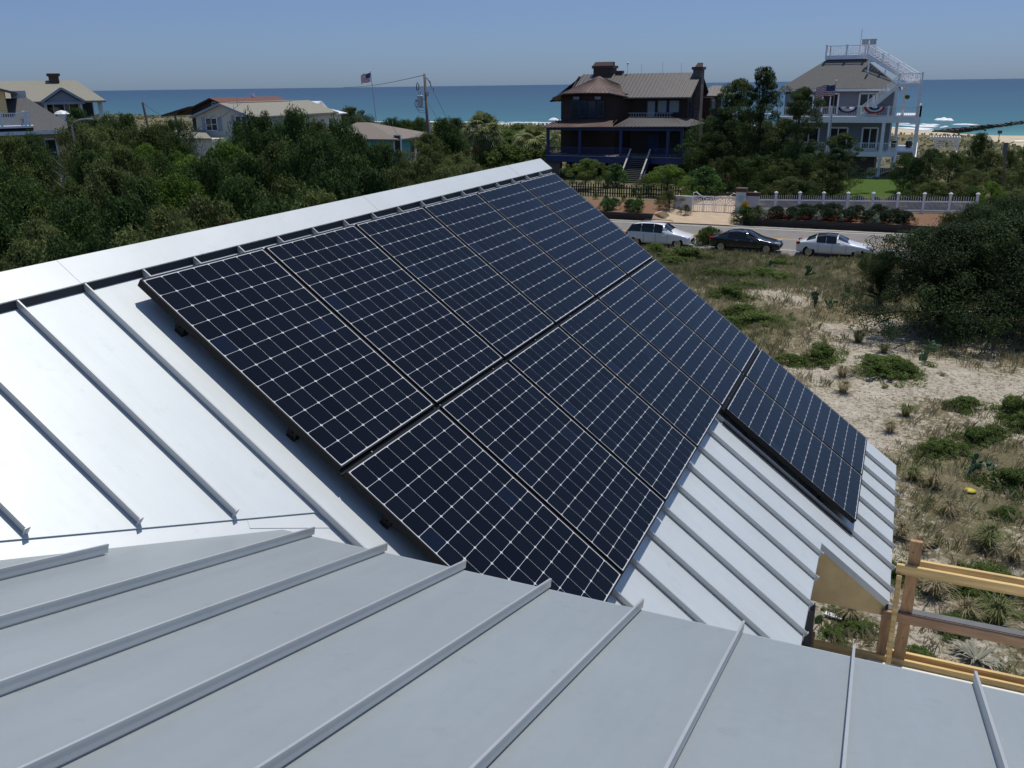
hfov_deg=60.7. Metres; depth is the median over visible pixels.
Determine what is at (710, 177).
garden shrub
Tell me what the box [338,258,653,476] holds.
mounting rail
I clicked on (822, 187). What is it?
wax myrtle
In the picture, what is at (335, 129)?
cedar tree
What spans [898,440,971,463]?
dune shrub
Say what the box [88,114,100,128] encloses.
cedar tree
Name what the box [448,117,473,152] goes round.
cedar tree
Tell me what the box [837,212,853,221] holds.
silver plant
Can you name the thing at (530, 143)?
dune bush
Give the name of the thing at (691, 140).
cedar tree
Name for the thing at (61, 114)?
white cupola
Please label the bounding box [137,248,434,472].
solar panel
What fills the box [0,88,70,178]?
yellow house
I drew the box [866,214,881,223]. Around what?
silver plant
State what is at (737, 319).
dune shrub
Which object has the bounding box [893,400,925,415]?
grass tussock
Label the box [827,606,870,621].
grass tussock
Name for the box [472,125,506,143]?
dune bush
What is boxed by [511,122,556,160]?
fan palm
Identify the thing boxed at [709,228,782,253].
parked car
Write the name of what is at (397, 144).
door
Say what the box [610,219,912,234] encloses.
pavement edge
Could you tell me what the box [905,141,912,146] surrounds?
patio planter
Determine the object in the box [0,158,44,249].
cedar tree
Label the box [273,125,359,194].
cedar tree
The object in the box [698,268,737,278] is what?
dune shrub
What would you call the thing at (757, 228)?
road edge lines
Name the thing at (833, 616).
wood scrap
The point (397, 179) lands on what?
wax myrtle
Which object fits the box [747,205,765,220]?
flower bed shrub
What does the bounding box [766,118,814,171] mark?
pine tree
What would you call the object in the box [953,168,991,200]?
wax myrtle
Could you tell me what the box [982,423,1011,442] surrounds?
dune shrub
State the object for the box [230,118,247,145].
cedar tree
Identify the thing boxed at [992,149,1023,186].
cedar tree
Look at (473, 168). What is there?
wax myrtle
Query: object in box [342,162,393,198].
cedar tree
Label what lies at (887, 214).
hedge bush
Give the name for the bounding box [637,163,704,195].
garden tree
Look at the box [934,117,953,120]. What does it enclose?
breaking wave
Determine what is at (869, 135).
window
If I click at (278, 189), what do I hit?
cedar tree
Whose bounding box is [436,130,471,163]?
cedar tree
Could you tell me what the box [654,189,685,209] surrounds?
garden shrub
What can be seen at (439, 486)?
solar panel
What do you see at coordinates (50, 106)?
window
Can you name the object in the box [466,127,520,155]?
dune bush
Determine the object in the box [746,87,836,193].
pine tree
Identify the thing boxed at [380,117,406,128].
cedar tree
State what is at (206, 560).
metal roofed house
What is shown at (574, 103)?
window
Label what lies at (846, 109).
bunting
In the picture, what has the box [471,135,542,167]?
dune bush
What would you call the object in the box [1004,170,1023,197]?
cedar tree
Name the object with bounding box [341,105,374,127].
cedar tree
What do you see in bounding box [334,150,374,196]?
cedar tree
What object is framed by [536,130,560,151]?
dune bush
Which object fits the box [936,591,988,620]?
grass tussock
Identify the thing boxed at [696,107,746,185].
pine tree
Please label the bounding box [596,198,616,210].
clipped bush
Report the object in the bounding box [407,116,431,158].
cedar tree
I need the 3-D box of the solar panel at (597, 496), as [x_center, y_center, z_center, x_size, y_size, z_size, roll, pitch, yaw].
[0.320,0.523,6.064,1.577,0.048,1.064,42,29,6]
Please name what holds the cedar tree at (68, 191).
on the ground at (870, 391)
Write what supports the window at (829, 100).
in the decked house at (862, 82)
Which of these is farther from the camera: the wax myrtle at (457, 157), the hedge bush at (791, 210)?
the wax myrtle at (457, 157)
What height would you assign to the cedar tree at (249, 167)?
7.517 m
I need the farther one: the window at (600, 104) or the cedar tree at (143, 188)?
the window at (600, 104)
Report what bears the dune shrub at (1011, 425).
on the ground at (870, 391)
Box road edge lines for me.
[612,221,916,257]
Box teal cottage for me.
[342,122,424,166]
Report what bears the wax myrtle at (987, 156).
on the ground at (870, 391)
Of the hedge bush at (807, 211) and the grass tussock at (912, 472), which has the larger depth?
the hedge bush at (807, 211)
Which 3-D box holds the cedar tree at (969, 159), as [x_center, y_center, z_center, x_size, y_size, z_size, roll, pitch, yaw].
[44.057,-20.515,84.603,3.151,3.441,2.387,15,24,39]
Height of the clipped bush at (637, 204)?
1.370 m
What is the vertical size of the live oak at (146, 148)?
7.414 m
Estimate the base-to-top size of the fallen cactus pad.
0.055 m
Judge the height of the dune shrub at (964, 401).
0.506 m
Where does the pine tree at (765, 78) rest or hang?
on the ground at (870, 391)
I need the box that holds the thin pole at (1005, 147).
[1000,141,1023,195]
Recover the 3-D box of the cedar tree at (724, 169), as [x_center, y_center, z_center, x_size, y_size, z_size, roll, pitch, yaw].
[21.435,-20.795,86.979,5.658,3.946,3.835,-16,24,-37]
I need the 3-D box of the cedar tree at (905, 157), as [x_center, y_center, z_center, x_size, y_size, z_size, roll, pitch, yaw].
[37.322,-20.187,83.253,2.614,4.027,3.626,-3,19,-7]
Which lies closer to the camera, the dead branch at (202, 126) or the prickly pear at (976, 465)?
the prickly pear at (976, 465)
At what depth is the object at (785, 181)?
76.81 m
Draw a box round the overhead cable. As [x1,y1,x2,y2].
[360,75,422,86]
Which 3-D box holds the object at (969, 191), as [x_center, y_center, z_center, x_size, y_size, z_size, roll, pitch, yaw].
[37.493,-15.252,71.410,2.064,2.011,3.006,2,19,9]
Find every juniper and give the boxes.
[825,220,1023,340]
[837,249,918,307]
[901,209,1023,350]
[904,204,1006,261]
[966,193,1023,221]
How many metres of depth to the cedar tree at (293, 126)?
44.87 m
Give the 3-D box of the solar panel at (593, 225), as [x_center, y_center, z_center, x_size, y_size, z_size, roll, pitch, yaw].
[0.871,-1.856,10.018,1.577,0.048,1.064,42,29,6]
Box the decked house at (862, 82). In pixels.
[776,33,923,177]
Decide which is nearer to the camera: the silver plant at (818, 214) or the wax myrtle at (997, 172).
the silver plant at (818, 214)
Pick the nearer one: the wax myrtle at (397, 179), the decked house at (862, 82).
the wax myrtle at (397, 179)
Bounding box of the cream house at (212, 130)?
[176,100,346,157]
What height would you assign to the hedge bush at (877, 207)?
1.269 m
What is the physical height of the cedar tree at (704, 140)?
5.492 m
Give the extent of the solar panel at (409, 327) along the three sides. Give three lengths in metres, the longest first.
1.577 x 1.064 x 0.048 m
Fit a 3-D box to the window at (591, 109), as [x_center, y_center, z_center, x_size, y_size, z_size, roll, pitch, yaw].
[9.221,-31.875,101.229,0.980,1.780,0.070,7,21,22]
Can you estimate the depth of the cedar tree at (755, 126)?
91.82 m
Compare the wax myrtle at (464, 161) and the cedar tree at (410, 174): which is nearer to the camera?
the cedar tree at (410, 174)
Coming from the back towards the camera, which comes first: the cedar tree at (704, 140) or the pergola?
the pergola
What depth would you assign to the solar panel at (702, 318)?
9.79 m
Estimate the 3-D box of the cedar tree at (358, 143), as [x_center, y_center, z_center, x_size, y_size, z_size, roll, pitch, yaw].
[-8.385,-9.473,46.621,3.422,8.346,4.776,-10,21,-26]
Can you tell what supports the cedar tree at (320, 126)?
on the ground at (870, 391)
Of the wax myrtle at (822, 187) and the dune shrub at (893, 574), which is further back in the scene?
the wax myrtle at (822, 187)
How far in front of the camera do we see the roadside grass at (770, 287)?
51.92 m
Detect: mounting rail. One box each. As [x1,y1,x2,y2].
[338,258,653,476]
[720,348,758,411]
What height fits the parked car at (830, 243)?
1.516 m
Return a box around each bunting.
[838,107,856,112]
[864,107,884,112]
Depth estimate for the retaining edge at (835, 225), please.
68.23 m
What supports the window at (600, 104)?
in the shingled house at (635, 124)
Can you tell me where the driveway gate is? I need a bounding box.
[693,192,735,212]
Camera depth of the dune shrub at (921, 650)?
14.78 m
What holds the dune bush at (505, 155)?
on the ground at (870, 391)
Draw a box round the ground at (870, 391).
[98,115,1023,676]
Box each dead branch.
[48,157,68,188]
[191,113,213,137]
[852,336,881,349]
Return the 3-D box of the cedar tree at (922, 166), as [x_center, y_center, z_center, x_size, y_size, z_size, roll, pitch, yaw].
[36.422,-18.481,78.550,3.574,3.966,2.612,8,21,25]
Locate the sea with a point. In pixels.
(978, 102)
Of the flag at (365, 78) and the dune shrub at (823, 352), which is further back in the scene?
the flag at (365, 78)
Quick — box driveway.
[651,186,764,225]
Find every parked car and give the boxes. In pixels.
[625,219,694,246]
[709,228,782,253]
[796,232,873,259]
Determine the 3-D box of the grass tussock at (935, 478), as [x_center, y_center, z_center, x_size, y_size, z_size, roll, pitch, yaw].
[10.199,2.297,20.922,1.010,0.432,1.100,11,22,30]
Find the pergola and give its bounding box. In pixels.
[930,136,960,158]
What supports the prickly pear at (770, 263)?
on the ground at (870, 391)
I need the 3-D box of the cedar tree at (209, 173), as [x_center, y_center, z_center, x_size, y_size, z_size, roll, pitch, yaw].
[-13.096,-6.585,38.810,3.481,7.657,4.796,3,19,10]
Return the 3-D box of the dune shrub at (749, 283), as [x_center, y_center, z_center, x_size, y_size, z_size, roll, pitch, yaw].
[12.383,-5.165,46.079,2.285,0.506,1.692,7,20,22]
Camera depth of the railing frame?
7.49 m
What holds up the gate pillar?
on the ground at (870, 391)
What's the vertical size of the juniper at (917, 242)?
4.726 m
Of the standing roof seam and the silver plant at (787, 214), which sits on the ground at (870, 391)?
the silver plant at (787, 214)
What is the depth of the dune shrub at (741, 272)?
50.43 m
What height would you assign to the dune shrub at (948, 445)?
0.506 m
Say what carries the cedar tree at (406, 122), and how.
on the ground at (870, 391)
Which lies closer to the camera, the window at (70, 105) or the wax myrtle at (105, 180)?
the wax myrtle at (105, 180)
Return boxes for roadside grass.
[638,243,983,311]
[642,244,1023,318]
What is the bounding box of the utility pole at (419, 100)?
[414,74,434,153]
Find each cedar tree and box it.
[0,136,60,226]
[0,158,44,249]
[0,201,36,264]
[2,140,82,199]
[3,133,55,197]
[6,178,53,232]
[18,176,101,259]
[18,223,120,267]
[24,129,67,200]
[43,191,105,256]
[55,147,107,212]
[65,105,94,158]
[80,193,162,249]
[83,142,168,211]
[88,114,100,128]
[93,110,128,144]
[112,174,171,236]
[116,112,137,132]
[128,122,192,161]
[132,150,189,210]
[151,121,171,139]
[156,129,196,157]
[161,115,205,157]
[171,147,235,228]
[212,171,274,225]
[213,150,276,212]
[226,105,281,151]
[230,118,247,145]
[230,121,280,187]
[252,172,305,211]
[253,136,312,203]
[253,193,291,218]
[269,122,293,172]
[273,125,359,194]
[274,103,319,181]
[286,164,363,208]
[286,183,336,211]
[305,128,349,184]
[309,115,336,144]
[314,111,365,161]
[330,126,388,196]
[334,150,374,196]
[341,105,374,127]
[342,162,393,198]
[370,140,403,178]
[375,139,413,172]
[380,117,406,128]
[399,167,427,185]
[400,119,419,155]
[401,130,450,161]
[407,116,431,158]
[430,115,469,153]
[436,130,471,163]
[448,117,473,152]
[672,115,752,181]
[682,136,731,176]
[691,109,781,172]
[707,155,750,193]
[721,152,753,190]
[730,153,794,197]
[748,169,786,197]
[749,156,811,198]
[768,137,821,179]
[809,158,850,196]
[887,152,917,188]
[894,157,936,195]
[909,173,932,203]
[911,147,947,180]
[931,150,974,194]
[951,155,981,188]
[964,132,996,171]
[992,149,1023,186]
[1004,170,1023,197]
[1011,147,1023,181]
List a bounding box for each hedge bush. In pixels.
[767,205,784,218]
[785,206,804,221]
[795,203,813,208]
[797,207,823,220]
[813,203,827,211]
[816,207,838,220]
[825,202,844,213]
[837,208,859,221]
[848,204,865,216]
[860,209,877,223]
[869,203,890,216]
[878,210,896,223]
[889,207,906,221]
[892,210,918,224]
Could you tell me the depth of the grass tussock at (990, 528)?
18.53 m
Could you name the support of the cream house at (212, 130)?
on the ground at (870, 391)
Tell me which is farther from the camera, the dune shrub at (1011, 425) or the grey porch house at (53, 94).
the grey porch house at (53, 94)
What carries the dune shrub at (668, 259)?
on the ground at (870, 391)
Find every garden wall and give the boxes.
[673,195,692,209]
[746,192,760,208]
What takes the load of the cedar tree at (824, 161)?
on the ground at (870, 391)
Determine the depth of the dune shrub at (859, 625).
15.52 m
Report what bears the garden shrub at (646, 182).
on the ground at (870, 391)
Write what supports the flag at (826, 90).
attached to the flagpole at (832, 113)
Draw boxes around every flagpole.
[370,70,376,123]
[827,80,836,151]
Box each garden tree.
[559,158,611,184]
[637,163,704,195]
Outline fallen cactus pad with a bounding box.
[964,488,975,492]
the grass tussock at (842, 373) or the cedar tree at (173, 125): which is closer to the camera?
the grass tussock at (842, 373)
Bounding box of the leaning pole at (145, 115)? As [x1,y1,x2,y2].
[142,102,148,125]
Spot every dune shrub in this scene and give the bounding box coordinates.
[646,243,666,251]
[653,246,725,264]
[659,256,690,264]
[692,226,722,245]
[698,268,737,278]
[699,285,764,302]
[718,303,770,316]
[725,316,754,326]
[727,281,767,289]
[727,310,800,328]
[728,269,773,279]
[747,267,775,278]
[761,271,804,282]
[762,259,804,268]
[772,353,812,368]
[786,342,851,369]
[814,604,871,638]
[816,622,854,645]
[833,620,879,640]
[848,353,904,380]
[851,252,873,258]
[855,354,937,387]
[880,362,947,386]
[890,554,926,596]
[893,643,939,658]
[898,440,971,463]
[925,437,972,461]
[927,423,1015,451]
[935,609,987,643]
[939,395,987,414]
[941,582,1011,609]
[957,559,1023,620]
[958,462,1023,505]
[962,393,1023,421]
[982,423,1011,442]
[987,505,1022,524]
[997,412,1023,434]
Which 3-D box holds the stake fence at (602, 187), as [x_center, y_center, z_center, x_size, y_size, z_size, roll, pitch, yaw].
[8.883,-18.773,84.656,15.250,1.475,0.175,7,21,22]
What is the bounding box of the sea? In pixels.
[93,79,1023,135]
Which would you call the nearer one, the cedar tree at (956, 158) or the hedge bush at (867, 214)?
the hedge bush at (867, 214)
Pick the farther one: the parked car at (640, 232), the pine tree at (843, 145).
the pine tree at (843, 145)
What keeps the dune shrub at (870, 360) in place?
on the ground at (870, 391)
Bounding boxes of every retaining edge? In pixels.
[600,211,652,220]
[746,218,940,232]
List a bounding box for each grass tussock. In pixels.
[792,342,811,358]
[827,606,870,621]
[830,363,857,377]
[832,376,857,392]
[842,328,871,342]
[872,342,892,352]
[877,416,907,432]
[878,448,903,461]
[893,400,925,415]
[893,513,921,538]
[896,460,935,479]
[901,530,940,551]
[917,563,960,597]
[919,466,956,488]
[930,495,968,516]
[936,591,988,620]
[956,590,1023,625]
[964,517,1014,543]
[968,519,1022,550]
[990,536,1023,562]
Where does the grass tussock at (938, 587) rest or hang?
on the ground at (870, 391)
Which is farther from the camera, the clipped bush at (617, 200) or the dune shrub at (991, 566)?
the clipped bush at (617, 200)
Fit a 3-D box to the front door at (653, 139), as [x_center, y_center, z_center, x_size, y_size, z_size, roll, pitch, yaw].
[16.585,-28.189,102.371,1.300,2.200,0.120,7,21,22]
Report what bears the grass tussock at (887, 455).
on the ground at (870, 391)
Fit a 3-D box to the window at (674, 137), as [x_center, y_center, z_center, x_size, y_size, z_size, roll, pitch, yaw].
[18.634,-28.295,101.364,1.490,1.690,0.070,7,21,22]
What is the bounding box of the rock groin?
[932,120,1023,132]
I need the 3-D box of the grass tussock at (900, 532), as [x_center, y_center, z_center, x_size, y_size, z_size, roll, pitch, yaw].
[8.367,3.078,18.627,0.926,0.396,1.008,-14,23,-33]
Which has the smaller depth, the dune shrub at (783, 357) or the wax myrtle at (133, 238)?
the wax myrtle at (133, 238)
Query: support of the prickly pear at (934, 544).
on the ground at (870, 391)
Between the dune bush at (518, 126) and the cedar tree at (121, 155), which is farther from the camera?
the dune bush at (518, 126)
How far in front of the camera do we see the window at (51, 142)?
67.50 m
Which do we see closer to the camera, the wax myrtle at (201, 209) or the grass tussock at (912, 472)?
the grass tussock at (912, 472)
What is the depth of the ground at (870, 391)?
27.86 m
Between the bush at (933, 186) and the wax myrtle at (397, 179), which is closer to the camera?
the wax myrtle at (397, 179)
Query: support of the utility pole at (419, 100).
on the ground at (870, 391)
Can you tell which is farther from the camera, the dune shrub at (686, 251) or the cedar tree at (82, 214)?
the dune shrub at (686, 251)
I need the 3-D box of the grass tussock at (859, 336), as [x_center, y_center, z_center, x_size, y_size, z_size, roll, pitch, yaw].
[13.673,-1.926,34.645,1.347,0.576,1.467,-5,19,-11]
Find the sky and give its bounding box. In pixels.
[0,0,1023,90]
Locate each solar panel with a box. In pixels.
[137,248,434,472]
[264,224,502,406]
[342,408,621,601]
[355,207,554,359]
[423,193,594,325]
[440,361,664,573]
[477,182,626,298]
[508,326,696,501]
[520,173,652,275]
[558,298,721,447]
[598,276,741,405]
[630,258,757,371]
[723,376,861,523]
[743,349,866,474]
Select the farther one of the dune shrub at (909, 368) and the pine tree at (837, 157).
the pine tree at (837, 157)
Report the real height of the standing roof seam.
0.960 m
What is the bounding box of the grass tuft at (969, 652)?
[947,637,1010,670]
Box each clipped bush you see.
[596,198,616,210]
[605,197,621,209]
[624,198,635,210]
[628,199,645,212]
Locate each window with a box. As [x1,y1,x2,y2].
[43,138,58,157]
[44,104,64,115]
[47,105,54,114]
[68,104,79,112]
[82,102,94,117]
[205,117,218,130]
[234,116,247,125]
[571,100,578,113]
[579,101,586,116]
[587,101,595,116]
[596,101,603,116]
[657,100,667,112]
[668,100,679,112]
[669,133,678,147]
[689,101,691,114]
[801,95,813,109]
[803,127,819,145]
[820,93,839,114]
[829,127,848,148]
[858,92,877,114]
[860,127,878,149]
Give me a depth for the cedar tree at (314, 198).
23.39 m
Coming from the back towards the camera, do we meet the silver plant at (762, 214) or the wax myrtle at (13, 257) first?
the silver plant at (762, 214)
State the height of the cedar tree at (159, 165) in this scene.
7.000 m
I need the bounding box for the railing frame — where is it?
[813,539,1023,692]
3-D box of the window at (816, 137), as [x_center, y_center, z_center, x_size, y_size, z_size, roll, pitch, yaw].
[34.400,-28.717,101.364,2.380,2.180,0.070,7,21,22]
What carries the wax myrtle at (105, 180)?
on the ground at (870, 391)
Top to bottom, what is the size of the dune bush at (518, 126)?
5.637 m
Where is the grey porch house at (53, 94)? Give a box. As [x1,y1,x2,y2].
[0,73,105,127]
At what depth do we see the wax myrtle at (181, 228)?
22.20 m
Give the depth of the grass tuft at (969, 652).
14.96 m
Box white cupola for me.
[54,110,68,120]
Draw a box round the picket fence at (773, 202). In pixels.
[754,191,979,212]
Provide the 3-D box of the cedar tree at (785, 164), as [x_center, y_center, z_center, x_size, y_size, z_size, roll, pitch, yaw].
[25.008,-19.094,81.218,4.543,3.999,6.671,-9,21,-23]
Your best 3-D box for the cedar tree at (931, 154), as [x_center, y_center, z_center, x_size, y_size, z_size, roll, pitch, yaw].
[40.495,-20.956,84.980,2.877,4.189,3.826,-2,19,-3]
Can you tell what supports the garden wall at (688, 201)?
on the ground at (870, 391)
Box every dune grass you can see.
[93,113,1023,174]
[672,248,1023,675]
[684,249,1023,663]
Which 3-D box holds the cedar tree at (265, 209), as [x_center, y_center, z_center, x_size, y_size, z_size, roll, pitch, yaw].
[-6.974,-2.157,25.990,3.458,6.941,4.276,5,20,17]
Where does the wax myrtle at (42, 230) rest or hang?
on the ground at (870, 391)
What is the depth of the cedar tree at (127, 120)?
81.49 m
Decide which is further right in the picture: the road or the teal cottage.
the road
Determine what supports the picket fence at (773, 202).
on the ground at (870, 391)
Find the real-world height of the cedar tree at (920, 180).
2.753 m
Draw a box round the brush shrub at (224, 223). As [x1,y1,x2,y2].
[213,219,231,226]
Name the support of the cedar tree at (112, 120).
on the ground at (870, 391)
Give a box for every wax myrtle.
[0,236,57,271]
[3,213,81,263]
[53,115,112,177]
[61,125,109,182]
[66,121,132,173]
[82,156,154,227]
[107,222,152,247]
[113,123,146,148]
[136,202,178,238]
[141,211,201,241]
[168,191,250,234]
[382,164,413,188]
[407,154,439,182]
[415,150,444,177]
[421,164,455,182]
[445,153,479,167]
[449,165,463,175]
[453,159,481,168]
[453,162,488,175]
[809,168,847,201]
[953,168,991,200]
[967,149,1008,191]
[983,166,1013,196]
[995,188,1023,208]
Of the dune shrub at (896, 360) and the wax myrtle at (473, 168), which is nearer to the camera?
the dune shrub at (896, 360)
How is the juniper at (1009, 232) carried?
on the ground at (870, 391)
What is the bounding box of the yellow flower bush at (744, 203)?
[740,200,749,217]
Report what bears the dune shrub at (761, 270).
on the ground at (870, 391)
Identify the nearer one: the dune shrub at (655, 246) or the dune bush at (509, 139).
the dune shrub at (655, 246)
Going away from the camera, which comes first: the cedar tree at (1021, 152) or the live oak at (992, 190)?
the live oak at (992, 190)
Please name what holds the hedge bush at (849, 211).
on the ground at (870, 391)
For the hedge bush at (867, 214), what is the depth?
67.47 m
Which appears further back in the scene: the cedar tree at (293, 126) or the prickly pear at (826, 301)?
the cedar tree at (293, 126)
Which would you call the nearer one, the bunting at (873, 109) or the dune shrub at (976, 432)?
the dune shrub at (976, 432)
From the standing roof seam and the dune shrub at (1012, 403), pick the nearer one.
the standing roof seam
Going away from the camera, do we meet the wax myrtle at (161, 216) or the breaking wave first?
the wax myrtle at (161, 216)
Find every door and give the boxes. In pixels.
[393,135,401,152]
[647,100,655,117]
[648,134,658,152]
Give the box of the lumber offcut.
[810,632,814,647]
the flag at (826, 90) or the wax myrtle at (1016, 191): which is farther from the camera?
the flag at (826, 90)
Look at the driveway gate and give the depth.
75.45 m
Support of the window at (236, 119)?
in the cream house at (212, 130)
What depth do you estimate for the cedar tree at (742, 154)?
88.25 m
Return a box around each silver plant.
[759,209,768,219]
[783,211,798,221]
[812,210,825,220]
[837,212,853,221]
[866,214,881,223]
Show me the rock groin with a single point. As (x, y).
(967, 129)
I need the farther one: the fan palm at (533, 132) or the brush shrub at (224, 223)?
the fan palm at (533, 132)
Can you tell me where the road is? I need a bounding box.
[611,220,924,260]
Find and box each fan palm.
[461,111,504,168]
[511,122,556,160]
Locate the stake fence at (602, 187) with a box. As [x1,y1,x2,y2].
[569,182,681,198]
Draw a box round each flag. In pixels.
[361,73,370,83]
[815,85,834,97]
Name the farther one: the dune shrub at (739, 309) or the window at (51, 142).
the window at (51, 142)
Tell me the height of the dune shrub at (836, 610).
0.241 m
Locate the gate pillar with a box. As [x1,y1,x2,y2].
[735,187,747,211]
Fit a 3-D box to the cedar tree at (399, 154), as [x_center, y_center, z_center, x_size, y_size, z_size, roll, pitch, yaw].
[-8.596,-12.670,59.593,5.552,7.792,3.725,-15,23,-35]
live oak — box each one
[105,142,138,174]
[132,142,167,174]
[147,172,219,229]
[155,154,220,211]
[163,150,184,199]
[205,136,255,198]
[976,181,1006,205]
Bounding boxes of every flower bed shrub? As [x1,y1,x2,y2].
[729,206,759,224]
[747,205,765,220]
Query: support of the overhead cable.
attached to the utility pole at (419, 100)
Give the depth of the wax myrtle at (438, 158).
71.75 m
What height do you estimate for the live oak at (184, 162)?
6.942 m
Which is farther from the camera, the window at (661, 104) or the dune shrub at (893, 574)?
the window at (661, 104)
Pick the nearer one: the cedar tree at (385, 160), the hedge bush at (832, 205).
the cedar tree at (385, 160)
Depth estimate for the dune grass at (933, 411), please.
29.72 m
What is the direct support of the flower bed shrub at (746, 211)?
on the ground at (870, 391)
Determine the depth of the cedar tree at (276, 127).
55.13 m
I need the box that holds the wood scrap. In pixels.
[825,611,842,619]
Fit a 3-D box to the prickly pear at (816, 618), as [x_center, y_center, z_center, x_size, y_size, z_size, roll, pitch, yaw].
[5.564,4.278,15.839,0.170,0.215,0.037,-2,19,-3]
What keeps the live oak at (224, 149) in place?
on the ground at (870, 391)
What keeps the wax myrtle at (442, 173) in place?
on the ground at (870, 391)
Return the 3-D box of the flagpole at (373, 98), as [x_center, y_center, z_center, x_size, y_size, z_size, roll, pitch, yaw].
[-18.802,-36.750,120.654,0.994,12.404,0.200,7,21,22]
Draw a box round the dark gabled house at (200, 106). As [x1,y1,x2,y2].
[162,93,284,129]
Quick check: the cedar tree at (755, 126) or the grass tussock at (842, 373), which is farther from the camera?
the cedar tree at (755, 126)
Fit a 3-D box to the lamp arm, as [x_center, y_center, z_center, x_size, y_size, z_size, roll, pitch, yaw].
[-28.538,-15.515,58.610,2.191,4.450,0.120,7,21,22]
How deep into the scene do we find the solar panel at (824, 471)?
8.61 m
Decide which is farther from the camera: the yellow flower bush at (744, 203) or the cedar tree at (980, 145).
the cedar tree at (980, 145)
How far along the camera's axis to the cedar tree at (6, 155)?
40.74 m
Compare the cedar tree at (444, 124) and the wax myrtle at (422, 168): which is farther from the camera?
the cedar tree at (444, 124)
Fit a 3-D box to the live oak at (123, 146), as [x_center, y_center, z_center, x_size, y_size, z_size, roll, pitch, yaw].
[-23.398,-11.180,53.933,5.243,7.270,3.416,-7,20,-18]
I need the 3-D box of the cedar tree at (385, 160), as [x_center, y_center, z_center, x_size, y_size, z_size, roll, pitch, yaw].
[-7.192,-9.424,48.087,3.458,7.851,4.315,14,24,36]
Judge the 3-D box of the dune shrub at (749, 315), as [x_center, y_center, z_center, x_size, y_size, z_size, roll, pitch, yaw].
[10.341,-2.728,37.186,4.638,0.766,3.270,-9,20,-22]
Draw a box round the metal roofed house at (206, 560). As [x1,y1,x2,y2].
[0,158,1023,767]
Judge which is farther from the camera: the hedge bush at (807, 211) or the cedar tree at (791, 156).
the cedar tree at (791, 156)
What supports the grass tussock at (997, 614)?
on the ground at (870, 391)
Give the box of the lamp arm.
[71,118,93,142]
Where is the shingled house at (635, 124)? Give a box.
[540,62,734,184]
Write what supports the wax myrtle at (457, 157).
on the ground at (870, 391)
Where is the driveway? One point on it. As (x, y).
(709, 216)
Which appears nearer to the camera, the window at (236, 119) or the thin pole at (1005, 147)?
the thin pole at (1005, 147)
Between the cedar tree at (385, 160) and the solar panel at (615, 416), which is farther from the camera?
the cedar tree at (385, 160)
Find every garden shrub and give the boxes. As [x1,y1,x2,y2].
[604,163,630,188]
[632,174,661,193]
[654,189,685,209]
[679,170,707,192]
[680,205,691,215]
[686,165,727,200]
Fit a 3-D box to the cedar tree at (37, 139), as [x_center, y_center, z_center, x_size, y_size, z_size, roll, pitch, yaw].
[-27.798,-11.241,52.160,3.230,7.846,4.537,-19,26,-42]
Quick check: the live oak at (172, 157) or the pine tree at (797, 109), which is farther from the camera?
the pine tree at (797, 109)
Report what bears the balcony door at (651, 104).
in the shingled house at (635, 124)
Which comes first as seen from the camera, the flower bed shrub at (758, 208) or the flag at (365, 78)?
the flower bed shrub at (758, 208)
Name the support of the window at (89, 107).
in the grey porch house at (53, 94)
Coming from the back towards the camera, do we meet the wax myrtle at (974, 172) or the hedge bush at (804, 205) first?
the wax myrtle at (974, 172)
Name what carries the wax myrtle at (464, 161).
on the ground at (870, 391)
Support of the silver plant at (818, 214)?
on the ground at (870, 391)
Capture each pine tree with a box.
[694,77,780,167]
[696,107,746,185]
[716,66,800,191]
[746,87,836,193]
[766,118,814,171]
[805,147,857,192]
[811,132,877,193]
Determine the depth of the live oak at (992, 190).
68.28 m
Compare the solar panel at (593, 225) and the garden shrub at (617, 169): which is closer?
the solar panel at (593, 225)
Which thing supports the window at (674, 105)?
in the shingled house at (635, 124)
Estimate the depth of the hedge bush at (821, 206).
70.60 m
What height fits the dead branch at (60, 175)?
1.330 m
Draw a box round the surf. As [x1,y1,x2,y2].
[374,121,976,130]
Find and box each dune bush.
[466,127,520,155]
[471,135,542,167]
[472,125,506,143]
[472,143,546,169]
[488,133,563,167]
[502,122,552,140]
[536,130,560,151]
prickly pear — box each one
[765,260,773,268]
[802,264,815,276]
[811,291,818,306]
[814,614,823,623]
[824,297,837,307]
[918,339,941,360]
[926,540,938,546]
[966,453,997,482]

